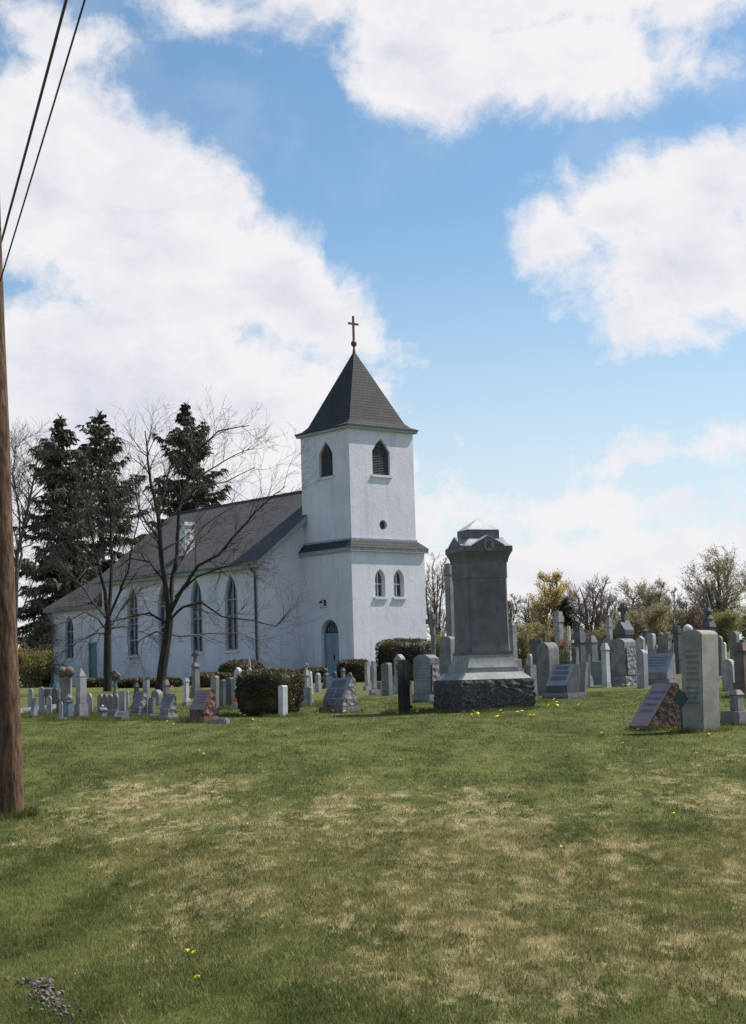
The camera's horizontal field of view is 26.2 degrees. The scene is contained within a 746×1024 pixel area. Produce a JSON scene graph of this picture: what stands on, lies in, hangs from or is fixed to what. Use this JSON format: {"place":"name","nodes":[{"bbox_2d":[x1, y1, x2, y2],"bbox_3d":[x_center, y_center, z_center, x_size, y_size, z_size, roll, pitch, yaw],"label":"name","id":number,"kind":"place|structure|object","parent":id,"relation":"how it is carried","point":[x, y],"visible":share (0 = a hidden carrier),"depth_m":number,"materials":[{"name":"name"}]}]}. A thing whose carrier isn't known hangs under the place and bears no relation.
{"place":"outdoors","nodes":[
{"label":"outdoors","id":0,"kind":"place"},
{"bbox_2d":[0,652,745,1023],"bbox_3d":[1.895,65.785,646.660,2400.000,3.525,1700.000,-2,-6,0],"label":"ground","id":1,"kind":"structure","parent":0,"point":[394,790],"depth_m":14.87,"materials":[{"name":"green plant"}]},
{"bbox_2d":[0,209,23,815],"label":"utility pole","id":2,"kind":"object","parent":1,"relation":"on","point":[11,784],"visible":0.77,"depth_m":16.88,"materials":[{"name":"brown wood"}]},
{"bbox_2d":[2,0,67,241],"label":"overhead wire","id":3,"kind":"object","parent":2,"relation":"attached to","point":[40,96],"visible":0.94,"depth_m":14.34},
{"bbox_2d":[0,0,85,280],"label":"overhead wire","id":4,"kind":"object","parent":2,"relation":"attached to","point":[68,54],"visible":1,"depth_m":14.21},
{"bbox_2d":[17,618,56,686],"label":"shrub","id":5,"kind":"object","parent":1,"relation":"on","point":[37,631],"visible":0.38,"depth_m":97.12,"materials":[{"name":"green plant"}]},
{"bbox_2d":[18,643,59,687],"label":"shrub","id":6,"kind":"object","parent":1,"relation":"on","point":[28,661],"visible":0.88,"depth_m":89.25,"materials":[{"name":"green plant"}]},
{"bbox_2d":[9,416,77,684],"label":"bare tree","id":7,"kind":"object","parent":1,"relation":"on","point":[21,533],"visible":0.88,"depth_m":95.36,"materials":[{"name":"brown plant"}]},
{"bbox_2d":[5,976,85,1023],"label":"rubble","id":8,"kind":"object","parent":1,"relation":"on","point":[50,988],"visible":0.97,"depth_m":8.94,"materials":[{"name":"grey stone"}]},
{"bbox_2d":[13,413,114,686],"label":"spruce tree","id":9,"kind":"object","parent":1,"relation":"on","point":[66,441],"visible":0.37,"depth_m":101.52,"materials":[{"name":"green plant"}]},
{"bbox_2d":[58,667,74,711],"bbox_3d":[-6.933,4.079,36.294,0.387,1.161,0.233,-2,-6,3],"label":"double urn monument","id":10,"kind":"object","parent":1,"relation":"on","point":[65,684],"visible":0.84,"depth_m":36.24,"materials":[{"name":"stone"}]},
{"bbox_2d":[63,693,73,718],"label":"pillar monument","id":11,"kind":"object","parent":1,"relation":"on","point":[68,705],"visible":0.91,"depth_m":33.57,"materials":[{"name":"blue stone"}]},
{"bbox_2d":[74,668,87,716],"bbox_3d":[-6.148,3.859,33.830,0.228,1.154,0.227,3,-7,-38],"label":"pillar monument","id":12,"kind":"object","parent":1,"relation":"on","point":[80,706],"visible":0.84,"depth_m":33.76,"materials":[{"name":"stone"}]},
{"bbox_2d":[21,410,150,676],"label":"spruce tree","id":13,"kind":"object","parent":1,"relation":"on","point":[100,421],"visible":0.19,"depth_m":108.42,"materials":[{"name":"green plant"}]},
{"bbox_2d":[86,677,102,687],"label":"clipped hedge","id":14,"kind":"object","parent":1,"relation":"on","point":[92,682],"visible":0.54,"depth_m":78.86,"materials":[{"name":"green plant"}]},
{"bbox_2d":[13,420,205,691],"bbox_3d":[-10.958,1.575,63.814,8.312,11.517,7.359,-2,-6,0],"label":"bare tree","id":15,"kind":"object","parent":1,"relation":"on","point":[107,671],"visible":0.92,"depth_m":63.80,"materials":[{"name":"brown plant"}]},
{"bbox_2d":[129,691,148,717],"bbox_3d":[-4.933,4.103,33.840,0.278,0.651,0.435,3,-7,-37],"label":"slant gravestone","id":16,"kind":"object","parent":1,"relation":"on","point":[139,705],"visible":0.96,"depth_m":33.74,"materials":[{"name":"stone"}]},
{"bbox_2d":[117,676,182,687],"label":"clipped hedge","id":17,"kind":"object","parent":1,"relation":"on","point":[173,682],"visible":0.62,"depth_m":72.17,"materials":[{"name":"green plant"}]},
{"bbox_2d":[158,694,178,719],"bbox_3d":[-4.140,3.985,32.442,0.265,0.617,0.414,3,-7,-38],"label":"slant gravestone","id":18,"kind":"object","parent":1,"relation":"on","point":[168,708],"visible":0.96,"depth_m":32.36,"materials":[{"name":"stone"}]},
{"bbox_2d":[136,400,233,537],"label":"spruce tree","id":19,"kind":"object","parent":1,"relation":"on","point":[185,413],"visible":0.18,"depth_m":112.39,"materials":[{"name":"green plant"}]},
{"bbox_2d":[182,678,190,705],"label":"pillar monument","id":20,"kind":"object","parent":1,"relation":"on","point":[185,700],"visible":0.91,"depth_m":39.72,"materials":[{"name":"white stone"}]},
{"bbox_2d":[189,650,200,697],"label":"pillar monument","id":21,"kind":"object","parent":1,"relation":"on","point":[195,665],"visible":0.83,"depth_m":46.70,"materials":[{"name":"stone"}]},
{"bbox_2d":[67,382,327,691],"bbox_3d":[-6.478,0.735,59.975,9.791,12.106,7.602,-2,-6,0],"label":"bare tree","id":22,"kind":"object","parent":1,"relation":"on","point":[171,602],"visible":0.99,"depth_m":59.83,"materials":[{"name":"brown plant"}]},
{"bbox_2d":[186,689,218,722],"bbox_3d":[-3.333,3.834,31.354,0.380,0.724,0.594,3,-8,-41],"label":"slant gravestone","id":23,"kind":"object","parent":1,"relation":"on","point":[202,707],"visible":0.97,"depth_m":31.23,"materials":[{"name":"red stone"}]},
{"bbox_2d":[189,671,233,687],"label":"clipped hedge","id":24,"kind":"object","parent":1,"relation":"on","point":[205,679],"visible":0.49,"depth_m":67.09,"materials":[{"name":"green plant"}]},
{"bbox_2d":[211,676,218,713],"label":"headstone marker","id":25,"kind":"object","parent":1,"relation":"on","point":[215,683],"visible":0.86,"depth_m":33.17,"materials":[{"name":"stone"}]},
{"bbox_2d":[219,679,225,706],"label":"headstone marker","id":26,"kind":"object","parent":1,"relation":"on","point":[222,693],"visible":0.79,"depth_m":37.22,"materials":[{"name":"stone"}]},
{"bbox_2d":[225,677,234,706],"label":"headstone marker","id":27,"kind":"object","parent":1,"relation":"on","point":[230,692],"visible":0.78,"depth_m":37.69,"materials":[{"name":"stone"}]},
{"bbox_2d":[43,316,428,685],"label":"church","id":28,"kind":"structure","parent":1,"relation":"on","point":[350,547],"depth_m":81.82,"materials":[{"name":"white paint"}]},
{"bbox_2d":[63,618,73,661],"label":"window","id":29,"kind":"structure","parent":28,"relation":"in","point":[69,625],"depth_m":95.66,"materials":[{"name":"grey glass"}]},
{"bbox_2d":[89,643,96,677],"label":"door","id":30,"kind":"structure","parent":28,"relation":"in","point":[94,647],"depth_m":93.35,"materials":[{"name":"blue wood"}]},
{"bbox_2d":[126,590,138,657],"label":"window","id":31,"kind":"structure","parent":28,"relation":"in","point":[134,634],"depth_m":90.08,"materials":[{"name":"grey glass"}]},
{"bbox_2d":[156,589,170,656],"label":"window","id":32,"kind":"structure","parent":28,"relation":"in","point":[162,608],"depth_m":87.82,"materials":[{"name":"grey glass"}]},
{"bbox_2d":[189,582,203,654],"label":"window","id":33,"kind":"structure","parent":28,"relation":"in","point":[197,627],"depth_m":85.12,"materials":[{"name":"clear glass"}]},
{"bbox_2d":[223,577,238,652],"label":"window","id":34,"kind":"structure","parent":28,"relation":"in","point":[232,599],"depth_m":82.62,"materials":[{"name":"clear glass"}]},
{"bbox_2d":[317,443,333,480],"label":"window","id":35,"kind":"structure","parent":28,"relation":"in","point":[326,456],"depth_m":81.62,"materials":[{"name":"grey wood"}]},
{"bbox_2d":[324,620,338,675],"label":"door","id":36,"kind":"structure","parent":28,"relation":"in","point":[331,640],"depth_m":80.41,"materials":[{"name":"wood"}]},
{"bbox_2d":[374,570,387,599],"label":"window","id":37,"kind":"structure","parent":28,"relation":"in","point":[378,578],"depth_m":80.41,"materials":[{"name":"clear glass"}]},
{"bbox_2d":[371,440,392,477],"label":"window","id":38,"kind":"structure","parent":28,"relation":"in","point":[379,453],"depth_m":81.42,"materials":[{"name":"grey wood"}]},
{"bbox_2d":[393,571,406,599],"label":"window","id":39,"kind":"structure","parent":28,"relation":"in","point":[397,578],"depth_m":81.20,"materials":[{"name":"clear glass"}]},
{"bbox_2d":[218,658,263,673],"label":"clipped hedge","id":40,"kind":"object","parent":1,"relation":"on","point":[229,666],"visible":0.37,"depth_m":69.17,"materials":[{"name":"green plant"}]},
{"bbox_2d":[234,667,304,715],"bbox_3d":[-2.134,3.730,33.175,1.371,1.054,1.414,-3,-6,10],"label":"clipped hedge","id":41,"kind":"object","parent":1,"relation":"on","point":[256,692],"visible":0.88,"depth_m":32.66,"materials":[{"name":"green plant"}]},
{"bbox_2d":[278,685,287,715],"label":"headstone marker","id":42,"kind":"object","parent":1,"relation":"on","point":[283,699],"visible":0.89,"depth_m":32.34,"materials":[{"name":"white stone"}]},
{"bbox_2d":[302,662,313,702],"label":"pillar monument","id":43,"kind":"object","parent":1,"relation":"on","point":[306,674],"visible":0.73,"depth_m":38.24,"materials":[{"name":"stone"}]},
{"bbox_2d":[297,666,328,682],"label":"clipped hedge","id":44,"kind":"object","parent":1,"relation":"on","point":[313,670],"visible":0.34,"depth_m":71.25,"materials":[{"name":"green plant"}]},
{"bbox_2d":[319,678,360,712],"bbox_3d":[-0.700,3.866,33.447,0.503,0.811,0.786,4,-8,-42],"label":"slant gravestone","id":45,"kind":"object","parent":1,"relation":"on","point":[340,694],"visible":0.88,"depth_m":33.29,"materials":[{"name":"grey stone"}]},
{"bbox_2d":[336,658,370,681],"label":"clipped hedge","id":46,"kind":"object","parent":1,"relation":"on","point":[355,668],"visible":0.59,"depth_m":70.92,"materials":[{"name":"green plant"}]},
{"bbox_2d":[363,662,371,690],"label":"headstone marker","id":47,"kind":"object","parent":1,"relation":"on","point":[367,687],"visible":0.73,"depth_m":50.13,"materials":[{"name":"stone"}]},
{"bbox_2d":[0,687,745,844],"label":"grass","id":48,"kind":"structure","parent":1,"relation":"on","point":[390,702],"depth_m":21.80,"materials":[{"name":"green plant"}]},
{"bbox_2d":[0,750,745,1023],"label":"grass clumps","id":49,"kind":"object","parent":1,"relation":"on","point":[386,857],"visible":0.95,"depth_m":12.53,"materials":[{"name":"green plant"}]},
{"bbox_2d":[369,661,379,694],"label":"headstone marker","id":50,"kind":"object","parent":1,"relation":"on","point":[374,691],"visible":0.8,"depth_m":44.71,"materials":[{"name":"stone"}]},
{"bbox_2d":[381,663,392,695],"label":"headstone marker","id":51,"kind":"object","parent":1,"relation":"on","point":[386,681],"visible":0.88,"depth_m":43.67,"materials":[{"name":"stone"}]},
{"bbox_2d":[375,637,430,680],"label":"clipped hedge","id":52,"kind":"object","parent":1,"relation":"on","point":[409,649],"visible":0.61,"depth_m":69.12,"materials":[{"name":"green plant"}]},
{"bbox_2d":[396,660,409,712],"bbox_3d":[0.624,3.572,32.511,0.195,1.152,0.244,3,-7,-37],"label":"pillar monument","id":53,"kind":"object","parent":1,"relation":"on","point":[403,688],"visible":0.85,"depth_m":32.44,"materials":[{"name":"black stone"}]},
{"bbox_2d":[412,655,438,702],"bbox_3d":[1.256,3.948,37.714,0.484,1.189,0.754,5,-8,-38],"label":"headstone marker","id":54,"kind":"object","parent":1,"relation":"on","point":[425,671],"visible":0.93,"depth_m":37.54,"materials":[{"name":"grey stone"}]},
{"bbox_2d":[425,614,439,676],"bbox_3d":[1.802,4.213,47.814,0.370,2.346,0.496,3,-8,-41],"label":"column monument","id":55,"kind":"object","parent":1,"relation":"on","point":[432,621],"depth_m":47.81,"materials":[{"name":"stone"}]},
{"bbox_2d":[425,552,447,644],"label":"bare tree","id":56,"kind":"object","parent":1,"relation":"on","point":[435,606],"visible":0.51,"depth_m":114.70,"materials":[{"name":"brown plant"}]},
{"bbox_2d":[439,636,454,676],"bbox_3d":[1.961,4.077,41.810,0.211,1.667,0.422,5,-9,-39],"label":"headstone marker","id":57,"kind":"object","parent":1,"relation":"on","point":[447,645],"visible":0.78,"depth_m":41.76,"materials":[{"name":"stone"}]},
{"bbox_2d":[443,563,454,636],"bbox_3d":[2.140,3.222,43.893,0.269,3.633,0.269,3,-8,-39],"label":"pillar monument","id":58,"kind":"object","parent":1,"relation":"on","point":[449,594],"visible":0.42,"depth_m":43.89,"materials":[{"name":"grey stone"}]},
{"bbox_2d":[433,518,535,712],"bbox_3d":[2.216,2.156,32.944,1.631,4.069,1.522,0,-6,-20],"label":"family monument","id":59,"kind":"object","parent":1,"relation":"on","point":[483,672],"visible":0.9,"depth_m":32.54,"materials":[{"name":"stone"}]},
{"bbox_2d":[509,619,517,658],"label":"pillar monument","id":60,"kind":"object","parent":1,"relation":"on","point":[513,637],"visible":0.31,"depth_m":45.77,"materials":[{"name":"grey stone"}]},
{"bbox_2d":[507,594,525,651],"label":"budding tree","id":61,"kind":"object","parent":1,"relation":"on","point":[511,611],"visible":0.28,"depth_m":119.72,"materials":[{"name":"brown plant"}]},
{"bbox_2d":[515,621,534,668],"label":"shrub","id":62,"kind":"object","parent":1,"relation":"on","point":[523,638],"visible":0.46,"depth_m":110.30,"materials":[{"name":"green plant"}]},
{"bbox_2d":[514,597,543,655],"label":"budding tree","id":63,"kind":"object","parent":1,"relation":"on","point":[526,611],"visible":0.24,"depth_m":127.69,"materials":[{"name":"brown plant"}]},
{"bbox_2d":[524,665,537,699],"bbox_3d":[3.522,3.884,35.778,0.208,0.947,0.208,2,-7,-38],"label":"headstone marker","id":64,"kind":"object","parent":1,"relation":"on","point":[530,671],"visible":0.43,"depth_m":35.73,"materials":[{"name":"grey stone"}]},
{"bbox_2d":[529,639,542,687],"bbox_3d":[4.878,4.563,47.756,0.142,1.543,0.474,2,-6,-38],"label":"headstone marker","id":65,"kind":"object","parent":1,"relation":"on","point":[534,644],"visible":0.4,"depth_m":47.75,"materials":[{"name":"stone"}]},
{"bbox_2d":[527,619,553,643],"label":"shrub","id":66,"kind":"object","parent":1,"relation":"on","point":[539,631],"visible":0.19,"depth_m":117.19,"materials":[{"name":"green plant"}]},
{"bbox_2d":[537,642,558,694],"bbox_3d":[4.403,3.990,40.273,0.382,1.438,0.425,2,-5,-40],"label":"headstone marker","id":67,"kind":"object","parent":1,"relation":"on","point":[547,656],"visible":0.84,"depth_m":40.16,"materials":[{"name":"stone"}]},
{"bbox_2d":[525,568,579,636],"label":"budding tree","id":68,"kind":"object","parent":1,"relation":"on","point":[549,603],"visible":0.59,"depth_m":124.74,"materials":[{"name":"green plant"}]},
{"bbox_2d":[553,612,563,645],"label":"pillar monument","id":69,"kind":"object","parent":1,"relation":"on","point":[558,619],"visible":0.48,"depth_m":61.75,"materials":[{"name":"stone"}]},
{"bbox_2d":[542,664,583,698],"bbox_3d":[4.421,3.999,37.453,0.561,0.896,0.876,3,-7,-37],"label":"slant gravestone","id":70,"kind":"object","parent":1,"relation":"on","point":[563,681],"visible":0.91,"depth_m":37.26,"materials":[{"name":"grey stone"}]},
{"bbox_2d":[553,597,579,657],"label":"spruce tree","id":71,"kind":"object","parent":1,"relation":"on","point":[564,607],"visible":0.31,"depth_m":119.55,"materials":[{"name":"green plant"}]},
{"bbox_2d":[572,628,585,663],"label":"pillar monument","id":72,"kind":"object","parent":1,"relation":"on","point":[579,637],"visible":0.45,"depth_m":59.64,"materials":[{"name":"stone"}]},
{"bbox_2d":[580,662,588,694],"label":"headstone marker","id":73,"kind":"object","parent":1,"relation":"on","point":[583,676],"visible":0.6,"depth_m":38.26,"materials":[{"name":"grey stone"}]},
{"bbox_2d":[555,572,615,647],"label":"bare tree","id":74,"kind":"object","parent":1,"relation":"on","point":[593,612],"visible":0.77,"depth_m":121.48,"materials":[{"name":"brown plant"}]},
{"bbox_2d":[584,636,597,679],"bbox_3d":[7.601,5.113,55.747,0.351,1.630,0.351,3,-7,-37],"label":"pillar monument","id":75,"kind":"object","parent":1,"relation":"on","point":[591,642],"visible":0.45,"depth_m":55.67,"materials":[{"name":"stone"}]},
{"bbox_2d":[592,661,602,684],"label":"headstone marker","id":76,"kind":"object","parent":1,"relation":"on","point":[597,671],"visible":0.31,"depth_m":48.67,"materials":[{"name":"grey stone"}]},
{"bbox_2d":[600,643,610,686],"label":"pillar monument","id":77,"kind":"object","parent":1,"relation":"on","point":[605,662],"visible":0.91,"depth_m":45.71,"materials":[{"name":"white stone"}]},
{"bbox_2d":[589,591,624,626],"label":"bare tree","id":78,"kind":"object","parent":1,"relation":"on","point":[609,609],"visible":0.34,"depth_m":128.52,"materials":[{"name":"brown plant"}]},
{"bbox_2d":[608,639,636,686],"bbox_3d":[7.229,4.392,46.475,0.680,1.447,0.827,2,-8,-37],"label":"headstone marker","id":79,"kind":"object","parent":1,"relation":"on","point":[623,662],"visible":0.83,"depth_m":46.22,"materials":[{"name":"stone"}]},
{"bbox_2d":[614,603,633,638],"bbox_3d":[9.060,4.670,57.798,0.514,2.772,0.514,3,-7,-38],"label":"pillar monument","id":80,"kind":"object","parent":1,"relation":"on","point":[624,628],"visible":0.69,"depth_m":57.73,"materials":[{"name":"stone"}]},
{"bbox_2d":[611,593,641,624],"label":"bare tree","id":81,"kind":"object","parent":1,"relation":"on","point":[628,602],"visible":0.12,"depth_m":127.91,"materials":[{"name":"brown plant"}]},
{"bbox_2d":[612,607,652,652],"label":"shrub","id":82,"kind":"object","parent":1,"relation":"on","point":[633,621],"visible":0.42,"depth_m":112.40,"materials":[{"name":"green plant"}]},
{"bbox_2d":[609,575,672,642],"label":"budding tree","id":83,"kind":"object","parent":1,"relation":"on","point":[648,597],"visible":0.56,"depth_m":129.72,"materials":[{"name":"green plant"}]},
{"bbox_2d":[636,650,648,687],"bbox_3d":[7.343,4.338,43.766,0.185,1.170,0.264,4,-7,-37],"label":"headstone marker","id":84,"kind":"object","parent":1,"relation":"on","point":[642,666],"visible":0.84,"depth_m":43.69,"materials":[{"name":"stone"}]},
{"bbox_2d":[646,634,656,653],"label":"headstone marker","id":85,"kind":"object","parent":1,"relation":"on","point":[651,643],"visible":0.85,"depth_m":59.68,"materials":[{"name":"stone"}]},
{"bbox_2d":[629,683,680,729],"bbox_3d":[4.539,3.135,25.936,0.651,0.737,0.566,1,-6,-23],"label":"slant gravestone","id":86,"kind":"object","parent":1,"relation":"on","point":[658,707],"visible":1,"depth_m":25.75,"materials":[{"name":"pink stone"}]},
{"bbox_2d":[638,602,679,652],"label":"tree","id":87,"kind":"object","parent":1,"relation":"on","point":[652,617],"visible":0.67,"depth_m":108.39,"materials":[{"name":"green plant"}]},
{"bbox_2d":[647,653,680,684],"bbox_3d":[8.317,4.633,46.902,0.567,1.013,1.221,4,-8,-42],"label":"slant gravestone","id":88,"kind":"object","parent":1,"relation":"on","point":[661,667],"visible":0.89,"depth_m":46.67,"materials":[{"name":"grey stone"}]},
{"bbox_2d":[656,632,671,652],"bbox_3d":[10.874,5.311,59.738,0.277,1.683,0.554,3,-8,-40],"label":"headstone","id":89,"kind":"object","parent":1,"relation":"on","point":[664,644],"visible":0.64,"depth_m":59.65,"materials":[{"name":"grey stone"}]},
{"bbox_2d":[657,585,682,633],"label":"budding tree","id":90,"kind":"object","parent":1,"relation":"on","point":[670,603],"visible":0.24,"depth_m":133.90,"materials":[{"name":"green plant"}]},
{"bbox_2d":[672,625,681,673],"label":"pillar monument","id":91,"kind":"object","parent":1,"relation":"on","point":[677,630],"visible":0.78,"depth_m":61.66,"materials":[{"name":"stone"}]},
{"bbox_2d":[674,690,687,732],"bbox_3d":[4.795,3.152,24.969,0.215,0.764,0.040,-4,-6,20],"label":"flag holder","id":92,"kind":"object","parent":1,"relation":"on","point":[680,698],"visible":0.93,"depth_m":24.97,"materials":[{"name":"green metal"}]},
{"bbox_2d":[664,604,701,641],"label":"shrub","id":93,"kind":"object","parent":1,"relation":"on","point":[679,619],"visible":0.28,"depth_m":115.19,"materials":[{"name":"green plant"}]},
{"bbox_2d":[681,630,719,731],"bbox_3d":[5.146,2.704,25.254,0.380,1.694,0.465,4,-7,-32],"label":"headstone marker","id":94,"kind":"object","parent":1,"relation":"on","point":[700,674],"visible":0.96,"depth_m":25.10,"materials":[{"name":"stone"}]},
{"bbox_2d":[679,602,721,629],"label":"shrub","id":95,"kind":"object","parent":1,"relation":"on","point":[698,620],"visible":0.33,"depth_m":111.69,"materials":[{"name":"brown plant"}]},
{"bbox_2d":[701,594,715,630],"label":"pillar monument","id":96,"kind":"object","parent":1,"relation":"on","point":[708,623],"visible":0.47,"depth_m":61.77,"materials":[{"name":"stone"}]},
{"bbox_2d":[678,543,745,651],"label":"budding tree","id":97,"kind":"object","parent":1,"relation":"on","point":[722,603],"visible":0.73,"depth_m":117.24,"materials":[{"name":"green plant"}]},
{"bbox_2d":[718,636,723,675],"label":"headstone marker","id":98,"kind":"object","parent":1,"relation":"on","point":[720,650],"visible":0.48,"depth_m":55.65,"materials":[{"name":"stone"}]},
{"bbox_2d":[697,605,745,651],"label":"shrub","id":99,"kind":"object","parent":1,"relation":"on","point":[727,625],"visible":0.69,"depth_m":107.33,"materials":[{"name":"green plant"}]},
{"bbox_2d":[721,659,734,690],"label":"headstone marker","id":100,"kind":"object","parent":1,"relation":"on","point":[727,673],"visible":0.72,"depth_m":39.70,"materials":[{"name":"stone"}]},
{"bbox_2d":[721,690,745,724],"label":"pillar monument","id":101,"kind":"object","parent":1,"relation":"on","point":[737,713],"visible":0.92,"depth_m":26.21,"materials":[{"name":"grey stone"}]},
{"bbox_2d":[729,631,739,659],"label":"headstone marker","id":102,"kind":"object","parent":1,"relation":"on","point":[734,638],"visible":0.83,"depth_m":51.73,"materials":[{"name":"stone"}]},
{"bbox_2d":[732,642,745,696],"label":"pillar monument","id":103,"kind":"object","parent":1,"relation":"on","point":[739,650],"visible":0.82,"depth_m":34.71,"materials":[{"name":"brown stone"}]},
{"bbox_2d":[0,0,745,682],"label":"sky","id":104,"kind":"structure","parent":0,"point":[529,216],"materials":[{"name":"blue"}]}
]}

